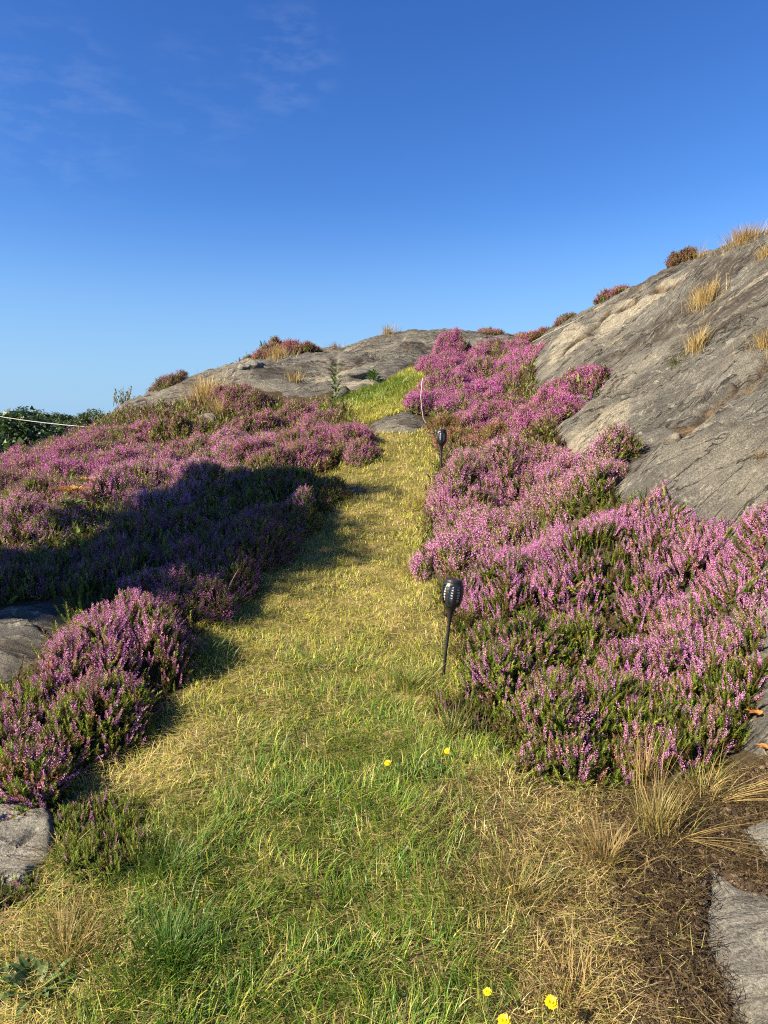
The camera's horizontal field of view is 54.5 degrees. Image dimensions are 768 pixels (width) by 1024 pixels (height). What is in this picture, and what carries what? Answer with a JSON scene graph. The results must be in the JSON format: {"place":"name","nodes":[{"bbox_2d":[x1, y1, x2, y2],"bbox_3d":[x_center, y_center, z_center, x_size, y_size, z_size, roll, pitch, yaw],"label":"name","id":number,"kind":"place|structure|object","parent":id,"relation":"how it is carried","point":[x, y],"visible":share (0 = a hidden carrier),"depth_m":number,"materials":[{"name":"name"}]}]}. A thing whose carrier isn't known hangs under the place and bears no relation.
{"place":"outdoors","nodes":[
{"label":"outdoors","id":0,"kind":"place"},
{"bbox_2d":[0,340,767,1023],"bbox_3d":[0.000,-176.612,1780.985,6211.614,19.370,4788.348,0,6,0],"label":"ground","id":1,"kind":"structure","parent":0,"point":[392,524],"depth_m":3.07,"materials":[{"name":"plant"}]},
{"bbox_2d":[0,959,34,997],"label":"broad leaved weed","id":2,"kind":"object","parent":1,"relation":"on","point":[3,965],"visible":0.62,"depth_m":2.21,"materials":[{"name":"green plant"}]},
{"bbox_2d":[0,434,42,455],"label":"broadleaf tree","id":3,"kind":"object","parent":1,"relation":"on","point":[18,440],"visible":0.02,"depth_m":26.88,"materials":[{"name":"green plant"}]},
{"bbox_2d":[0,868,43,914],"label":"heather bush","id":4,"kind":"object","parent":1,"relation":"on","point":[18,898],"visible":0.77,"depth_m":2.50,"materials":[{"name":"green plant"}]},
{"bbox_2d":[0,406,52,452],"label":"broadleaf tree","id":5,"kind":"object","parent":1,"relation":"on","point":[6,428],"visible":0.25,"depth_m":31.00,"materials":[{"name":"green plant"}]},
{"bbox_2d":[0,788,57,888],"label":"rock slab","id":6,"kind":"object","parent":1,"relation":"on","point":[17,832],"visible":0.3,"depth_m":2.75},
{"bbox_2d":[0,452,62,471],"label":"heather bush","id":7,"kind":"object","parent":1,"relation":"on","point":[22,461],"visible":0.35,"depth_m":8.40,"materials":[{"name":"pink plant"}]},
{"bbox_2d":[0,603,65,683],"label":"rock slab","id":8,"kind":"object","parent":1,"relation":"on","point":[20,631],"visible":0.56,"depth_m":4.28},
{"bbox_2d":[0,953,81,1019],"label":"broad leaved weed","id":9,"kind":"object","parent":1,"relation":"on","point":[19,978],"visible":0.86,"depth_m":2.17,"materials":[{"name":"green plant"}]},
{"bbox_2d":[0,464,87,502],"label":"heather bush","id":10,"kind":"object","parent":1,"relation":"on","point":[28,480],"visible":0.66,"depth_m":7.32,"materials":[{"name":"pink plant"}]},
{"bbox_2d":[0,487,93,546],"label":"heather bush","id":11,"kind":"object","parent":1,"relation":"on","point":[19,507],"visible":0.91,"depth_m":6.36,"materials":[{"name":"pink plant"}]},
{"bbox_2d":[0,541,110,602],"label":"heather bush","id":12,"kind":"object","parent":1,"relation":"on","point":[30,569],"visible":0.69,"depth_m":5.09,"materials":[{"name":"green plant"}]},
{"bbox_2d":[0,435,115,460],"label":"heather bush","id":13,"kind":"object","parent":1,"relation":"on","point":[53,443],"visible":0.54,"depth_m":9.45,"materials":[{"name":"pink plant"}]},
{"bbox_2d":[14,817,109,888],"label":"grass tuft","id":14,"kind":"object","parent":1,"relation":"on","point":[51,851],"visible":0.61,"depth_m":2.67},
{"bbox_2d":[52,420,83,436],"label":"broadleaf tree","id":15,"kind":"object","parent":1,"relation":"on","point":[60,428],"visible":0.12,"depth_m":69.21,"materials":[{"name":"green plant"}]},
{"bbox_2d":[0,870,137,998],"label":"grass tuft","id":16,"kind":"object","parent":1,"relation":"on","point":[68,940],"visible":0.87,"depth_m":2.29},
{"bbox_2d":[54,413,83,437],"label":"broadleaf tree","id":17,"kind":"object","parent":1,"relation":"on","point":[64,418],"visible":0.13,"depth_m":99.25,"materials":[{"name":"green plant"}]},
{"bbox_2d":[49,485,92,491],"bbox_3d":[-2.890,-0.219,6.901,0.366,0.050,0.363,0,6,0],"label":"rock","id":18,"kind":"object","parent":1,"relation":"on","point":[72,488],"visible":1,"depth_m":6.84,"materials":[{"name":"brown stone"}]},
{"bbox_2d":[0,669,164,819],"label":"heather bush","id":19,"kind":"object","parent":1,"relation":"on","point":[35,772],"visible":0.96,"depth_m":3.32,"materials":[{"name":"purple plant"}]},
{"bbox_2d":[64,408,103,431],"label":"broadleaf tree","id":20,"kind":"object","parent":1,"relation":"on","point":[89,416],"visible":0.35,"depth_m":91.37,"materials":[{"name":"green plant"}]},
{"bbox_2d":[28,443,153,480],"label":"heather bush","id":21,"kind":"object","parent":1,"relation":"on","point":[89,461],"visible":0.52,"depth_m":8.38,"materials":[{"name":"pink plant"}]},
{"bbox_2d":[46,787,162,887],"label":"heather bush","id":22,"kind":"object","parent":1,"relation":"on","point":[85,853],"visible":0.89,"depth_m":2.73,"materials":[{"name":"green plant"}]},
{"bbox_2d":[66,415,159,446],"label":"heather bush","id":23,"kind":"object","parent":1,"relation":"on","point":[123,433],"visible":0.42,"depth_m":10.16,"materials":[{"name":"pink plant"}]},
{"bbox_2d":[27,586,207,717],"bbox_3d":[-1.402,0.769,3.959,0.848,0.655,1.038,0,6,0],"label":"heather bush","id":24,"kind":"object","parent":1,"relation":"on","point":[107,638],"visible":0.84,"depth_m":3.86,"materials":[{"name":"purple plant"}]},
{"bbox_2d":[74,452,179,510],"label":"heather bush","id":25,"kind":"object","parent":1,"relation":"on","point":[129,474],"visible":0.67,"depth_m":7.34,"materials":[{"name":"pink plant"}]},
{"bbox_2d":[60,505,214,588],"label":"heather bush","id":26,"kind":"object","parent":1,"relation":"on","point":[119,558],"visible":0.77,"depth_m":5.50,"materials":[{"name":"purple plant"}]},
{"bbox_2d":[29,839,278,1023],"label":"grass tuft","id":27,"kind":"object","parent":1,"relation":"on","point":[164,934],"visible":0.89,"depth_m":2.25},
{"bbox_2d":[97,814,238,904],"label":"grass tuft","id":28,"kind":"object","parent":1,"relation":"on","point":[165,873],"visible":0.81,"depth_m":2.59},
{"bbox_2d":[130,431,234,462],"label":"heather bush","id":29,"kind":"object","parent":1,"relation":"on","point":[176,448],"visible":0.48,"depth_m":8.92,"materials":[{"name":"pink plant"}]},
{"bbox_2d":[115,455,253,513],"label":"heather bush","id":30,"kind":"object","parent":1,"relation":"on","point":[205,472],"visible":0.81,"depth_m":7.18,"materials":[{"name":"purple plant"}]},
{"bbox_2d":[147,407,221,444],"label":"heather bush","id":31,"kind":"object","parent":1,"relation":"on","point":[181,424],"visible":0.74,"depth_m":9.89,"materials":[{"name":"green plant"}]},
{"bbox_2d":[104,546,266,626],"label":"heather bush","id":32,"kind":"object","parent":1,"relation":"on","point":[172,593],"visible":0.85,"depth_m":4.87,"materials":[{"name":"purple plant"}]},
{"bbox_2d":[162,369,245,406],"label":"grass tuft","id":33,"kind":"object","parent":1,"relation":"on","point":[203,389],"visible":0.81,"depth_m":12.01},
{"bbox_2d":[200,394,233,417],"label":"grass tuft","id":34,"kind":"object","parent":1,"relation":"on","point":[220,407],"visible":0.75,"depth_m":11.45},
{"bbox_2d":[184,626,251,671],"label":"grass tuft","id":35,"kind":"object","parent":1,"relation":"on","point":[210,649],"visible":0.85,"depth_m":4.16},
{"bbox_2d":[156,500,308,576],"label":"heather bush","id":36,"kind":"object","parent":1,"relation":"on","point":[270,543],"visible":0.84,"depth_m":5.82,"materials":[{"name":"purple plant"}]},
{"bbox_2d":[188,423,278,463],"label":"heather bush","id":37,"kind":"object","parent":1,"relation":"on","point":[225,435],"visible":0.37,"depth_m":8.99,"materials":[{"name":"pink plant"}]},
{"bbox_2d":[191,461,340,521],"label":"heather bush","id":38,"kind":"object","parent":1,"relation":"on","point":[270,479],"visible":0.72,"depth_m":7.00,"materials":[{"name":"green plant"}]},
{"bbox_2d":[216,433,334,472],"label":"heather bush","id":39,"kind":"object","parent":1,"relation":"on","point":[307,454],"visible":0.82,"depth_m":8.13,"materials":[{"name":"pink plant"}]},
{"bbox_2d":[262,789,303,813],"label":"clover plant","id":40,"kind":"object","parent":1,"relation":"on","point":[280,800],"visible":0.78,"depth_m":2.95,"materials":[{"name":"green plant"}]},
{"bbox_2d":[228,398,342,436],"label":"heather bush","id":41,"kind":"object","parent":1,"relation":"on","point":[267,419],"visible":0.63,"depth_m":10.15,"materials":[{"name":"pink plant"}]},
{"bbox_2d":[286,485,316,516],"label":"heather bush","id":42,"kind":"object","parent":1,"relation":"on","point":[302,496],"visible":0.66,"depth_m":6.75,"materials":[{"name":"purple plant"}]},
{"bbox_2d":[90,328,513,425],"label":"rock ridge","id":43,"kind":"object","parent":1,"relation":"on","point":[395,351],"visible":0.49,"depth_m":13.15,"materials":[{"name":"stone"}]},
{"bbox_2d":[113,386,136,405],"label":"twiggy shrub","id":44,"kind":"object","parent":43,"relation":"on","point":[121,399],"visible":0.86,"depth_m":13.11,"materials":[{"name":"green plant"}]},
{"bbox_2d":[145,372,181,392],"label":"heather bush","id":45,"kind":"object","parent":43,"relation":"on","point":[161,383],"visible":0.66,"depth_m":13.35,"materials":[{"name":"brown plant"}]},
{"bbox_2d":[206,380,267,415],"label":"heather bush","id":46,"kind":"object","parent":43,"relation":"on","point":[239,391],"visible":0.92,"depth_m":11.63,"materials":[{"name":"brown plant"}]},
{"bbox_2d":[246,359,262,368],"bbox_3d":[-2.306,-2.608,13.198,0.358,0.185,0.342,0,6,0],"label":"boulder","id":47,"kind":"object","parent":43,"relation":"on","point":[254,364],"visible":0.75,"depth_m":13.08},
{"bbox_2d":[254,344,307,363],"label":"grass tuft","id":48,"kind":"object","parent":43,"relation":"on","point":[278,352],"visible":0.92,"depth_m":13.69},
{"bbox_2d":[252,335,322,359],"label":"heather bush","id":49,"kind":"object","parent":43,"relation":"on","point":[300,348],"visible":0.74,"depth_m":14.27,"materials":[{"name":"brown plant"}]},
{"bbox_2d":[279,368,308,382],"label":"grass tuft","id":50,"kind":"object","parent":43,"relation":"on","point":[295,379],"visible":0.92,"depth_m":12.38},
{"bbox_2d":[336,370,368,378],"bbox_3d":[-0.513,-2.295,12.446,0.572,0.160,0.411,0,6,0],"label":"boulder","id":51,"kind":"object","parent":43,"relation":"on","point":[356,374],"visible":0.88,"depth_m":12.30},
{"bbox_2d":[365,369,383,380],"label":"leafy weed","id":52,"kind":"object","parent":43,"relation":"on","point":[373,374],"visible":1,"depth_m":11.87,"materials":[{"name":"green plant"}]},
{"bbox_2d":[477,326,505,335],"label":"heather bush","id":53,"kind":"object","parent":43,"relation":"on","point":[490,331],"visible":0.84,"depth_m":15.78,"materials":[{"name":"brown plant"}]},
{"bbox_2d":[265,473,354,537],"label":"heather bush","id":54,"kind":"object","parent":1,"relation":"on","point":[307,516],"visible":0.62,"depth_m":6.58,"materials":[{"name":"purple plant"}]},
{"bbox_2d":[273,416,380,467],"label":"heather bush","id":55,"kind":"object","parent":1,"relation":"on","point":[361,450],"visible":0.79,"depth_m":8.85,"materials":[{"name":"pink plant"}]},
{"bbox_2d":[323,362,344,402],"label":"leafy weed","id":56,"kind":"object","parent":1,"relation":"on","point":[333,377],"visible":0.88,"depth_m":10.83,"materials":[{"name":"green plant"}]},
{"bbox_2d":[334,366,426,424],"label":"grass","id":57,"kind":"structure","parent":1,"relation":"on","point":[397,381],"depth_m":10.85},
{"bbox_2d":[0,333,761,771],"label":"heath undergrowth","id":58,"kind":"object","parent":1,"relation":"on","point":[108,509],"visible":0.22,"depth_m":6.16,"materials":[{"name":"purple plant"}]},
{"bbox_2d":[367,412,425,432],"bbox_3d":[0.195,-1.080,9.451,1.242,0.406,0.944,-5,8,-41],"label":"step rock","id":59,"kind":"object","parent":1,"relation":"on","point":[405,421],"visible":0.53,"depth_m":9.37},
{"bbox_2d":[378,548,419,585],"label":"grass tuft","id":60,"kind":"object","parent":1,"relation":"on","point":[401,562],"visible":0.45,"depth_m":5.60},
{"bbox_2d":[361,654,453,700],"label":"grass tuft","id":61,"kind":"object","parent":1,"relation":"on","point":[411,680],"visible":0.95,"depth_m":3.91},
{"bbox_2d":[383,480,432,510],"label":"grass tuft","id":62,"kind":"object","parent":1,"relation":"on","point":[420,501],"visible":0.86,"depth_m":7.06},
{"bbox_2d":[399,389,433,415],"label":"heather bush","id":63,"kind":"object","parent":1,"relation":"on","point":[411,402],"visible":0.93,"depth_m":9.96,"materials":[{"name":"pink plant"}]},
{"bbox_2d":[398,756,450,780],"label":"clover plant","id":64,"kind":"object","parent":1,"relation":"on","point":[437,768],"visible":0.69,"depth_m":3.19,"materials":[{"name":"green plant"}]},
{"bbox_2d":[436,429,446,472],"bbox_3d":[0.572,-0.492,7.444,0.116,0.667,0.116,5,8,38],"label":"garden torch","id":65,"kind":"object","parent":1,"relation":"on","point":[441,435],"visible":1,"depth_m":7.38,"materials":[{"name":"black plastic"}]},
{"bbox_2d":[412,326,473,373],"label":"heather bush","id":66,"kind":"object","parent":1,"relation":"on","point":[450,347],"visible":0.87,"depth_m":12.63,"materials":[{"name":"pink plant"}]},
{"bbox_2d":[409,702,490,745],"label":"grass tuft","id":67,"kind":"object","parent":1,"relation":"on","point":[453,726],"visible":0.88,"depth_m":3.45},
{"bbox_2d":[441,578,463,678],"bbox_3d":[0.339,0.687,3.996,0.116,0.667,0.116,4,6,-15],"label":"garden torch","id":68,"kind":"object","parent":1,"relation":"on","point":[452,592],"visible":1,"depth_m":3.94,"materials":[{"name":"black plastic"}]},
{"bbox_2d":[415,367,504,414],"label":"heather bush","id":69,"kind":"object","parent":1,"relation":"on","point":[462,386],"visible":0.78,"depth_m":10.50,"materials":[{"name":"pink plant"}]},
{"bbox_2d":[419,683,507,738],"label":"grass tuft","id":70,"kind":"object","parent":1,"relation":"on","point":[459,703],"visible":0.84,"depth_m":3.59,"materials":[{"name":"green plant"}]},
{"bbox_2d":[424,411,516,452],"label":"heather bush","id":71,"kind":"object","parent":1,"relation":"on","point":[481,435],"visible":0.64,"depth_m":8.45,"materials":[{"name":"green plant"}]},
{"bbox_2d":[407,501,572,583],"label":"heather bush","id":72,"kind":"object","parent":1,"relation":"on","point":[456,547],"visible":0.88,"depth_m":5.44,"materials":[{"name":"pink plant"}]},
{"bbox_2d":[452,391,546,436],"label":"heather bush","id":73,"kind":"object","parent":1,"relation":"on","point":[481,413],"visible":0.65,"depth_m":9.08,"materials":[{"name":"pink plant"}]},
{"bbox_2d":[423,429,578,524],"bbox_3d":[1.055,-0.281,6.956,1.539,0.992,1.285,-1,6,-14],"label":"heather bush","id":74,"kind":"object","parent":1,"relation":"on","point":[469,478],"visible":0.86,"depth_m":6.77,"materials":[{"name":"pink plant"}]},
{"bbox_2d":[452,337,550,383],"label":"heather bush","id":75,"kind":"object","parent":1,"relation":"on","point":[478,359],"visible":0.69,"depth_m":11.55,"materials":[{"name":"pink plant"}]},
{"bbox_2d":[498,1013,510,1023],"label":"yellow flower","id":76,"kind":"object","parent":1,"relation":"on","point":[504,1019],"visible":1,"depth_m":1.97,"materials":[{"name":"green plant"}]},
{"bbox_2d":[439,817,591,936],"bbox_3d":[0.433,1.216,2.509,0.549,0.252,0.486,3,7,28],"label":"grass tuft","id":77,"kind":"object","parent":1,"relation":"on","point":[518,875],"visible":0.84,"depth_m":2.51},
{"bbox_2d":[452,602,621,719],"bbox_3d":[0.772,0.801,4.117,1.144,0.532,0.862,-4,7,-37],"label":"heather bush","id":78,"kind":"object","parent":1,"relation":"on","point":[518,653],"visible":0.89,"depth_m":4.01,"materials":[{"name":"green plant"}]},
{"bbox_2d":[485,362,612,433],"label":"heather bush","id":79,"kind":"object","parent":1,"relation":"on","point":[585,380],"visible":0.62,"depth_m":8.28,"materials":[{"name":"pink plant"}]},
{"bbox_2d":[544,994,557,1023],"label":"yellow flower","id":80,"kind":"object","parent":1,"relation":"on","point":[550,1001],"visible":1,"depth_m":2.03,"materials":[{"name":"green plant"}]},
{"bbox_2d":[474,907,652,1023],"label":"grass tuft","id":81,"kind":"object","parent":1,"relation":"on","point":[569,969],"visible":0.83,"depth_m":2.17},
{"bbox_2d":[445,477,693,625],"bbox_3d":[1.195,0.283,4.793,1.554,1.014,0.933,1,6,12],"label":"heather bush","id":82,"kind":"object","parent":1,"relation":"on","point":[566,562],"visible":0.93,"depth_m":4.65,"materials":[{"name":"pink plant"}]},
{"bbox_2d":[504,421,646,520],"bbox_3d":[1.551,-0.205,6.019,1.099,1.052,1.424,-2,6,-23],"label":"heather bush","id":83,"kind":"object","parent":1,"relation":"on","point":[601,469],"visible":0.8,"depth_m":5.62,"materials":[{"name":"pink plant"}]},
{"bbox_2d":[409,749,767,1023],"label":"plant litter","id":84,"kind":"object","parent":1,"relation":"on","point":[715,836],"visible":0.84,"depth_m":2.51,"materials":[{"name":"beige plant"}]},
{"bbox_2d":[495,658,689,757],"bbox_3d":[0.978,0.951,3.519,0.944,0.487,0.736,0,6,0],"label":"heather bush","id":85,"kind":"object","parent":1,"relation":"on","point":[559,699],"visible":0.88,"depth_m":3.38,"materials":[{"name":"green plant"}]},
{"bbox_2d":[534,793,670,889],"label":"grass tuft","id":86,"kind":"object","parent":1,"relation":"on","point":[617,846],"visible":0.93,"depth_m":2.66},
{"bbox_2d":[505,702,748,793],"bbox_3d":[1.031,1.036,3.234,1.070,0.422,0.460,-1,6,-5],"label":"heather bush","id":87,"kind":"object","parent":1,"relation":"on","point":[713,726],"visible":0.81,"depth_m":3.14,"materials":[{"name":"green plant"}]},
{"bbox_2d":[526,229,767,755],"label":"rock hillside","id":88,"kind":"structure","parent":1,"relation":"on","point":[699,450],"depth_m":7.12,"materials":[{"name":"stone"}]},
{"bbox_2d":[514,325,550,343],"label":"heather bush","id":89,"kind":"object","parent":88,"relation":"on","point":[532,336],"visible":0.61,"depth_m":14.16,"materials":[{"name":"brown plant"}]},
{"bbox_2d":[552,311,577,327],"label":"heather bush","id":90,"kind":"object","parent":88,"relation":"on","point":[565,317],"visible":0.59,"depth_m":13.46,"materials":[{"name":"brown plant"}]},
{"bbox_2d":[592,283,628,304],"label":"heather bush","id":91,"kind":"object","parent":88,"relation":"on","point":[605,295],"visible":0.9,"depth_m":12.64,"materials":[{"name":"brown plant"}]},
{"bbox_2d":[660,351,692,372],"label":"grass tuft","id":92,"kind":"object","parent":88,"relation":"on","point":[676,361],"visible":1,"depth_m":7.46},
{"bbox_2d":[663,245,698,268],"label":"heather bush","id":93,"kind":"object","parent":88,"relation":"on","point":[678,258],"visible":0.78,"depth_m":11.04,"materials":[{"name":"brown plant"}]},
{"bbox_2d":[677,322,717,356],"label":"grass tuft","id":94,"kind":"object","parent":88,"relation":"on","point":[695,343],"visible":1,"depth_m":7.44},
{"bbox_2d":[681,270,734,321],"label":"grass tuft","id":95,"kind":"object","parent":88,"relation":"on","point":[704,296],"visible":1,"depth_m":8.94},
{"bbox_2d":[701,221,767,264],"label":"grass tuft","id":96,"kind":"object","parent":88,"relation":"on","point":[738,237],"visible":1,"depth_m":9.83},
{"bbox_2d":[732,325,767,363],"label":"grass tuft","id":97,"kind":"object","parent":88,"relation":"on","point":[763,344],"visible":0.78,"depth_m":6.74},
{"bbox_2d":[750,243,767,264],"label":"grass tuft","id":98,"kind":"object","parent":88,"relation":"on","point":[764,254],"visible":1,"depth_m":8.91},
{"bbox_2d":[608,710,702,792],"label":"grass tuft","id":99,"kind":"object","parent":1,"relation":"on","point":[639,764],"visible":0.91,"depth_m":3.08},
{"bbox_2d":[600,766,716,851],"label":"grass tuft","id":100,"kind":"object","parent":1,"relation":"on","point":[659,817],"visible":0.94,"depth_m":2.81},
{"bbox_2d":[586,755,767,1023],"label":"soil crumbs","id":101,"kind":"object","parent":1,"relation":"on","point":[730,875],"visible":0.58,"depth_m":2.52,"materials":[{"name":"soil"}]},
{"bbox_2d":[589,566,767,727],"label":"heather bush","id":102,"kind":"object","parent":1,"relation":"on","point":[668,653],"visible":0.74,"depth_m":3.62,"materials":[{"name":"pink plant"}]},
{"bbox_2d":[614,500,767,645],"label":"heather bush","id":103,"kind":"object","parent":1,"relation":"on","point":[694,556],"visible":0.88,"depth_m":4.21,"materials":[{"name":"pink plant"}]},
{"bbox_2d":[657,743,767,820],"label":"grass tuft","id":104,"kind":"object","parent":1,"relation":"on","point":[707,782],"visible":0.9,"depth_m":2.99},
{"bbox_2d":[672,812,765,857],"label":"grass tuft","id":105,"kind":"object","parent":1,"relation":"on","point":[722,841],"visible":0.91,"depth_m":2.66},
{"bbox_2d":[707,866,767,1023],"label":"rock slab","id":106,"kind":"object","parent":1,"relation":"on","point":[746,931],"visible":0.38,"depth_m":2.29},
{"bbox_2d":[710,773,767,816],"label":"grass tuft","id":107,"kind":"object","parent":1,"relation":"on","point":[739,794],"visible":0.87,"depth_m":2.88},
{"bbox_2d":[743,819,767,855],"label":"rock slab","id":108,"kind":"object","parent":1,"relation":"on","point":[762,837],"visible":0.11,"depth_m":2.69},
{"bbox_2d":[0,0,767,426],"label":"sky","id":109,"kind":"structure","parent":0,"point":[187,185],"materials":[{"name":"blue"}]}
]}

